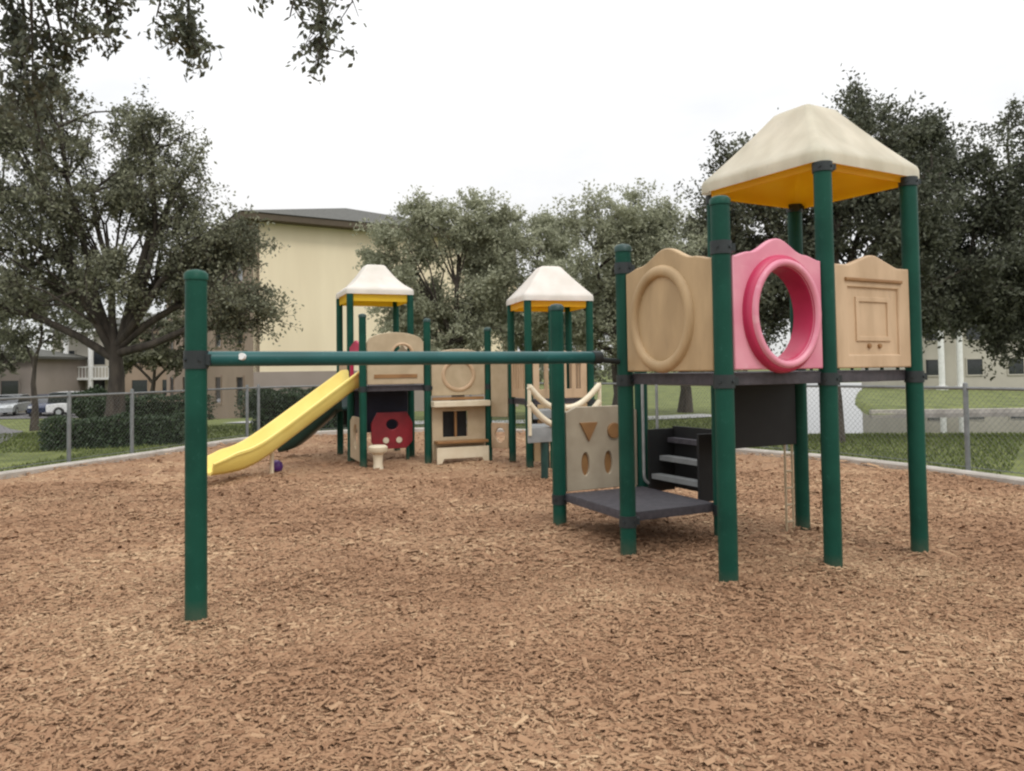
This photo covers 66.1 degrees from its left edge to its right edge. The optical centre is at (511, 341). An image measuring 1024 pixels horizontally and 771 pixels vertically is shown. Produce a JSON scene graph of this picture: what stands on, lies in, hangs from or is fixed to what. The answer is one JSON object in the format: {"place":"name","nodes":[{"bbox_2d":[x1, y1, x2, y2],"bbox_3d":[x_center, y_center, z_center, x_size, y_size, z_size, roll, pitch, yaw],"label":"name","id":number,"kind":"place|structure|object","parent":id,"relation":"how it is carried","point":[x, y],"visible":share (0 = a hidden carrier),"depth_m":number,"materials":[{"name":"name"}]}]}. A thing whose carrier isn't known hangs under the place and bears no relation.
{"place":"outdoors","nodes":[
{"label":"outdoors","id":0,"kind":"place"},
{"bbox_2d":[0,425,22,442],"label":"road","id":1,"kind":"structure","parent":0,"point":[6,429],"depth_m":34.09,"materials":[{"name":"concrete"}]},
{"bbox_2d":[227,414,710,423],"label":"path","id":2,"kind":"structure","parent":0,"point":[665,416],"depth_m":24.28,"materials":[{"name":"concrete"}]},
{"bbox_2d":[0,368,1023,519],"bbox_3d":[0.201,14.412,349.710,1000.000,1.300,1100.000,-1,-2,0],"label":"ground","id":3,"kind":"structure","parent":0,"point":[987,395],"depth_m":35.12,"materials":[{"name":"green plant"}]},
{"bbox_2d":[0,328,38,377],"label":"tree","id":4,"kind":"object","parent":3,"relation":"on","point":[4,356],"visible":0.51,"depth_m":60.11,"materials":[{"name":"green plant"}]},
{"bbox_2d":[0,412,78,418],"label":"parking lot","id":5,"kind":"structure","parent":3,"relation":"on","point":[19,416],"depth_m":55.69,"materials":[{"name":"grey asphalt"}]},
{"bbox_2d":[0,394,30,415],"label":"parked car","id":6,"kind":"object","parent":5,"relation":"on","point":[4,405],"visible":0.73,"depth_m":56.67,"materials":[{"name":"silver metal"}]},
{"bbox_2d":[27,394,56,415],"bbox_3d":[-33.339,4.504,56.489,1.750,1.478,4.410,0,-2,-20],"label":"parked car","id":7,"kind":"object","parent":5,"relation":"on","point":[42,403],"visible":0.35,"depth_m":54.88,"materials":[{"name":"blue paint"}]},
{"bbox_2d":[46,391,90,414],"bbox_3d":[-29.938,4.298,55.099,4.410,1.699,1.750,-1,-2,-8],"label":"parked car","id":8,"kind":"object","parent":5,"relation":"on","point":[56,407],"visible":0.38,"depth_m":54.11,"materials":[{"name":"white paint"}]},
{"bbox_2d":[0,347,87,411],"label":"building","id":9,"kind":"structure","parent":3,"relation":"on","point":[57,372],"depth_m":65.43,"materials":[{"name":"grey paint"}]},
{"bbox_2d":[0,379,19,394],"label":"window","id":10,"kind":"structure","parent":9,"relation":"in","point":[6,386],"depth_m":62.90,"materials":[{"name":"grey paint"}]},
{"bbox_2d":[0,271,107,430],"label":"young tree","id":11,"kind":"object","parent":3,"relation":"on","point":[13,339],"visible":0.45,"depth_m":28.35,"materials":[{"name":"green plant"}]},
{"bbox_2d":[44,318,120,389],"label":"balcony","id":12,"kind":"structure","parent":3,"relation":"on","point":[97,369],"depth_m":70.95,"materials":[{"name":"paint"}]},
{"bbox_2d":[59,349,75,353],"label":"window","id":13,"kind":"structure","parent":12,"relation":"in","point":[70,351],"depth_m":71.00,"materials":[{"name":"paint"}]},
{"bbox_2d":[93,380,105,389],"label":"window","id":14,"kind":"structure","parent":12,"relation":"in","point":[102,383],"depth_m":70.91,"materials":[{"name":"paint"}]},
{"bbox_2d":[93,351,105,365],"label":"window","id":15,"kind":"structure","parent":12,"relation":"in","point":[98,360],"depth_m":70.98,"materials":[{"name":"paint"}]},
{"bbox_2d":[71,384,106,418],"bbox_3d":[-26.755,3.883,50.404,3.057,2.380,2.899,-1,-2,0],"label":"round shrub","id":16,"kind":"object","parent":3,"relation":"on","point":[75,410],"visible":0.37,"depth_m":49.61,"materials":[{"name":"green plant"}]},
{"bbox_2d":[37,410,184,450],"bbox_3d":[-8.681,1.923,17.249,2.957,0.772,1.273,0,-2,-26],"label":"box hedge","id":17,"kind":"object","parent":3,"relation":"on","point":[148,430],"visible":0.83,"depth_m":16.80,"materials":[{"name":"green plant"}]},
{"bbox_2d":[117,313,166,401],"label":"brown building","id":18,"kind":"structure","parent":3,"relation":"on","point":[137,380],"depth_m":65.93,"materials":[{"name":"beige paint"}]},
{"bbox_2d":[131,379,148,396],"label":"window","id":19,"kind":"structure","parent":18,"relation":"in","point":[139,385],"depth_m":65.90,"materials":[{"name":"beige paint"}]},
{"bbox_2d":[161,378,166,395],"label":"window","id":20,"kind":"structure","parent":18,"relation":"in","point":[163,381],"depth_m":65.90,"materials":[{"name":"beige paint"}]},
{"bbox_2d":[108,310,184,398],"bbox_3d":[-21.379,1.288,47.176,6.300,7.078,3.820,-1,-2,0],"label":"tree","id":21,"kind":"object","parent":3,"relation":"on","point":[163,355],"visible":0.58,"depth_m":46.79,"materials":[{"name":"green plant"}]},
{"bbox_2d":[85,392,217,421],"bbox_3d":[-15.664,2.873,34.183,5.534,1.414,1.546,-1,-2,6],"label":"box hedge","id":22,"kind":"object","parent":3,"relation":"on","point":[169,408],"visible":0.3,"depth_m":33.78,"materials":[{"name":"green plant"}]},
{"bbox_2d":[0,58,303,420],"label":"oak tree","id":23,"kind":"object","parent":3,"relation":"on","point":[213,253],"visible":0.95,"depth_m":18.94,"materials":[{"name":"green plant"}]},
{"bbox_2d":[0,0,366,182],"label":"oak tree","id":24,"kind":"object","parent":3,"relation":"on","point":[22,43],"visible":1,"depth_m":6.70,"materials":[{"name":"green plant"}]},
{"bbox_2d":[234,387,346,431],"bbox_3d":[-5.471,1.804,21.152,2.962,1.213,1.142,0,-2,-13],"label":"box hedge","id":25,"kind":"object","parent":3,"relation":"on","point":[289,404],"visible":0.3,"depth_m":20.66,"materials":[{"name":"green plant"}]},
{"bbox_2d":[154,208,533,418],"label":"apartment building","id":26,"kind":"structure","parent":3,"relation":"on","point":[313,270],"depth_m":39.22,"materials":[{"name":"beige paint"}]},
{"bbox_2d":[170,376,173,394],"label":"window","id":27,"kind":"structure","parent":26,"relation":"in","point":[171,379],"depth_m":55.58,"materials":[{"name":"beige paint"}]},
{"bbox_2d":[182,376,184,392],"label":"window","id":28,"kind":"structure","parent":26,"relation":"in","point":[183,377],"depth_m":51.99,"materials":[{"name":"beige paint"}]},
{"bbox_2d":[215,375,221,404],"bbox_3d":[-16.189,2.642,43.378,0.070,1.600,1.460,0,-2,-33],"label":"window","id":29,"kind":"structure","parent":26,"relation":"in","point":[218,378],"depth_m":43.40,"materials":[{"name":"beige paint"}]},
{"bbox_2d":[215,330,221,348],"bbox_3d":[-16.233,-0.456,43.487,0.070,1.600,1.460,0,-2,-33],"label":"window","id":30,"kind":"structure","parent":26,"relation":"in","point":[220,341],"depth_m":43.50,"materials":[{"name":"beige paint"}]},
{"bbox_2d":[236,375,243,407],"bbox_3d":[-13.595,2.465,39.344,0.070,1.600,1.460,0,-2,-33],"label":"window","id":31,"kind":"structure","parent":26,"relation":"in","point":[239,378],"depth_m":39.51,"materials":[{"name":"beige paint"}]},
{"bbox_2d":[236,330,243,344],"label":"window","id":32,"kind":"structure","parent":26,"relation":"in","point":[240,341],"depth_m":39.42,"materials":[{"name":"beige paint"}]},
{"bbox_2d":[236,268,243,283],"bbox_3d":[-13.681,-3.731,39.560,0.070,1.600,1.460,0,-2,-33],"label":"window","id":33,"kind":"structure","parent":26,"relation":"in","point":[241,277],"depth_m":39.34,"materials":[{"name":"beige paint"}]},
{"bbox_2d":[350,185,544,400],"bbox_3d":[-1.945,-1.216,24.550,6.093,7.538,3.920,-1,-2,0],"label":"oak tree","id":34,"kind":"object","parent":3,"relation":"on","point":[475,239],"visible":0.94,"depth_m":23.95,"materials":[{"name":"green plant"}]},
{"bbox_2d":[0,429,1023,770],"bbox_3d":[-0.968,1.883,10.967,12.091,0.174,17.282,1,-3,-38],"label":"wood chips","id":35,"kind":"object","parent":3,"relation":"on","point":[254,737],"visible":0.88,"depth_m":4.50,"materials":[{"name":"brown wood"}]},
{"bbox_2d":[269,460,282,471],"bbox_3d":[-3.594,1.900,11.993,0.200,0.200,0.200,-1,-2,0],"label":"play ball","id":36,"kind":"object","parent":35,"relation":"on","point":[278,465],"visible":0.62,"depth_m":11.93,"materials":[{"name":"purple plastic"}]},
{"bbox_2d":[368,445,387,468],"bbox_3d":[-2.095,1.809,12.295,0.300,0.402,0.300,-1,-2,0],"label":"toadstool seat","id":37,"kind":"object","parent":35,"relation":"on","point":[377,451],"visible":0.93,"depth_m":12.22,"materials":[{"name":"beige plastic"}]},
{"bbox_2d":[207,265,601,479],"bbox_3d":[-1.591,0.321,12.603,5.781,3.522,4.387,-1,-2,0],"label":"play structure","id":38,"kind":"object","parent":35,"relation":"on","point":[378,403],"visible":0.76,"depth_m":12.74,"materials":[{"name":"plastic"}]},
{"bbox_2d":[183,104,928,624],"bbox_3d":[0.372,-0.040,6.059,5.397,3.732,2.547,0,-2,-26],"label":"play structure","id":39,"kind":"object","parent":35,"relation":"on","point":[695,320],"visible":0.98,"depth_m":5.96,"materials":[{"name":"green metal"}]},
{"bbox_2d":[0,382,1023,475],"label":"chain link fence","id":40,"kind":"object","parent":3,"relation":"on","point":[965,388],"visible":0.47,"depth_m":12.85,"materials":[{"name":"grey metal"}]},
{"bbox_2d":[0,427,1023,487],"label":"kerb","id":41,"kind":"structure","parent":3,"relation":"on","point":[1001,478],"depth_m":12.49,"materials":[{"name":"concrete"}]},
{"bbox_2d":[453,204,611,388],"bbox_3d":[0.836,-1.123,26.462,6.389,7.433,4.210,-1,-2,0],"label":"oak tree","id":42,"kind":"object","parent":3,"relation":"on","point":[556,244],"visible":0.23,"depth_m":25.89,"materials":[{"name":"green plant"}]},
{"bbox_2d":[518,178,706,404],"bbox_3d":[3.280,-1.191,22.957,6.537,7.227,3.889,-1,-2,0],"label":"oak tree","id":43,"kind":"object","parent":3,"relation":"on","point":[646,237],"visible":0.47,"depth_m":22.71,"materials":[{"name":"green plant"}]},
{"bbox_2d":[538,340,747,382],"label":"distant woods","id":44,"kind":"object","parent":3,"relation":"on","point":[606,368],"visible":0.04,"depth_m":105.60,"materials":[{"name":"green plant"}]},
{"bbox_2d":[598,195,705,412],"bbox_3d":[5.726,-1.300,27.452,6.127,7.750,3.795,-1,-2,0],"label":"oak tree","id":45,"kind":"object","parent":3,"relation":"on","point":[685,399],"visible":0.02,"depth_m":27.31,"materials":[{"name":"green plant"}]},
{"bbox_2d":[664,63,1023,442],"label":"oak tree","id":46,"kind":"object","parent":3,"relation":"on","point":[868,214],"visible":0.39,"depth_m":15.90,"materials":[{"name":"green plant"}]},
{"bbox_2d":[861,324,1023,389],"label":"lakeside house","id":47,"kind":"structure","parent":3,"relation":"on","point":[954,364],"depth_m":60.93,"materials":[{"name":"paint"}]},
{"bbox_2d":[923,333,937,341],"bbox_3d":[32.593,-0.726,61.007,1.360,1.400,0.080,-1,-2,0],"label":"window","id":48,"kind":"structure","parent":47,"relation":"in","point":[924,339],"depth_m":61.01,"materials":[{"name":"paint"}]},
{"bbox_2d":[924,358,938,376],"bbox_3d":[32.631,1.972,60.912,1.360,1.400,0.080,-1,-2,0],"label":"window","id":49,"kind":"structure","parent":47,"relation":"in","point":[930,364],"depth_m":60.92,"materials":[{"name":"paint"}]},
{"bbox_2d":[964,324,980,340],"bbox_3d":[35.793,-0.771,61.007,1.360,1.400,0.080,-1,-2,0],"label":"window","id":50,"kind":"structure","parent":47,"relation":"in","point":[969,331],"depth_m":61.01,"materials":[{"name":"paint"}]},
{"bbox_2d":[965,358,983,375],"bbox_3d":[35.830,1.927,60.912,1.360,1.400,0.080,-1,-2,0],"label":"window","id":51,"kind":"structure","parent":47,"relation":"in","point":[973,368],"depth_m":60.92,"materials":[{"name":"paint"}]},
{"bbox_2d":[1007,357,1023,374],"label":"window","id":52,"kind":"structure","parent":47,"relation":"in","point":[1017,366],"depth_m":60.92,"materials":[{"name":"paint"}]},
{"bbox_2d":[869,408,1023,413],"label":"lake edge","id":53,"kind":"object","parent":3,"relation":"on","point":[1000,410],"visible":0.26,"depth_m":32.18,"materials":[{"name":"concrete"}]},
{"bbox_2d":[912,93,1023,380],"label":"oak tree","id":54,"kind":"object","parent":3,"relation":"on","point":[1000,325],"visible":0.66,"depth_m":16.95,"materials":[{"name":"green plant"}]},
{"bbox_2d":[0,0,1023,369],"label":"sky","id":55,"kind":"structure","parent":0,"point":[532,101],"materials":[{"name":"white"}]},
{"bbox_2d":[807,382,1023,432],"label":"lake water","id":56,"kind":"structure","parent":0,"point":[989,419],"depth_m":28.30,"materials":[{"name":"grey liquid"}]}
]}

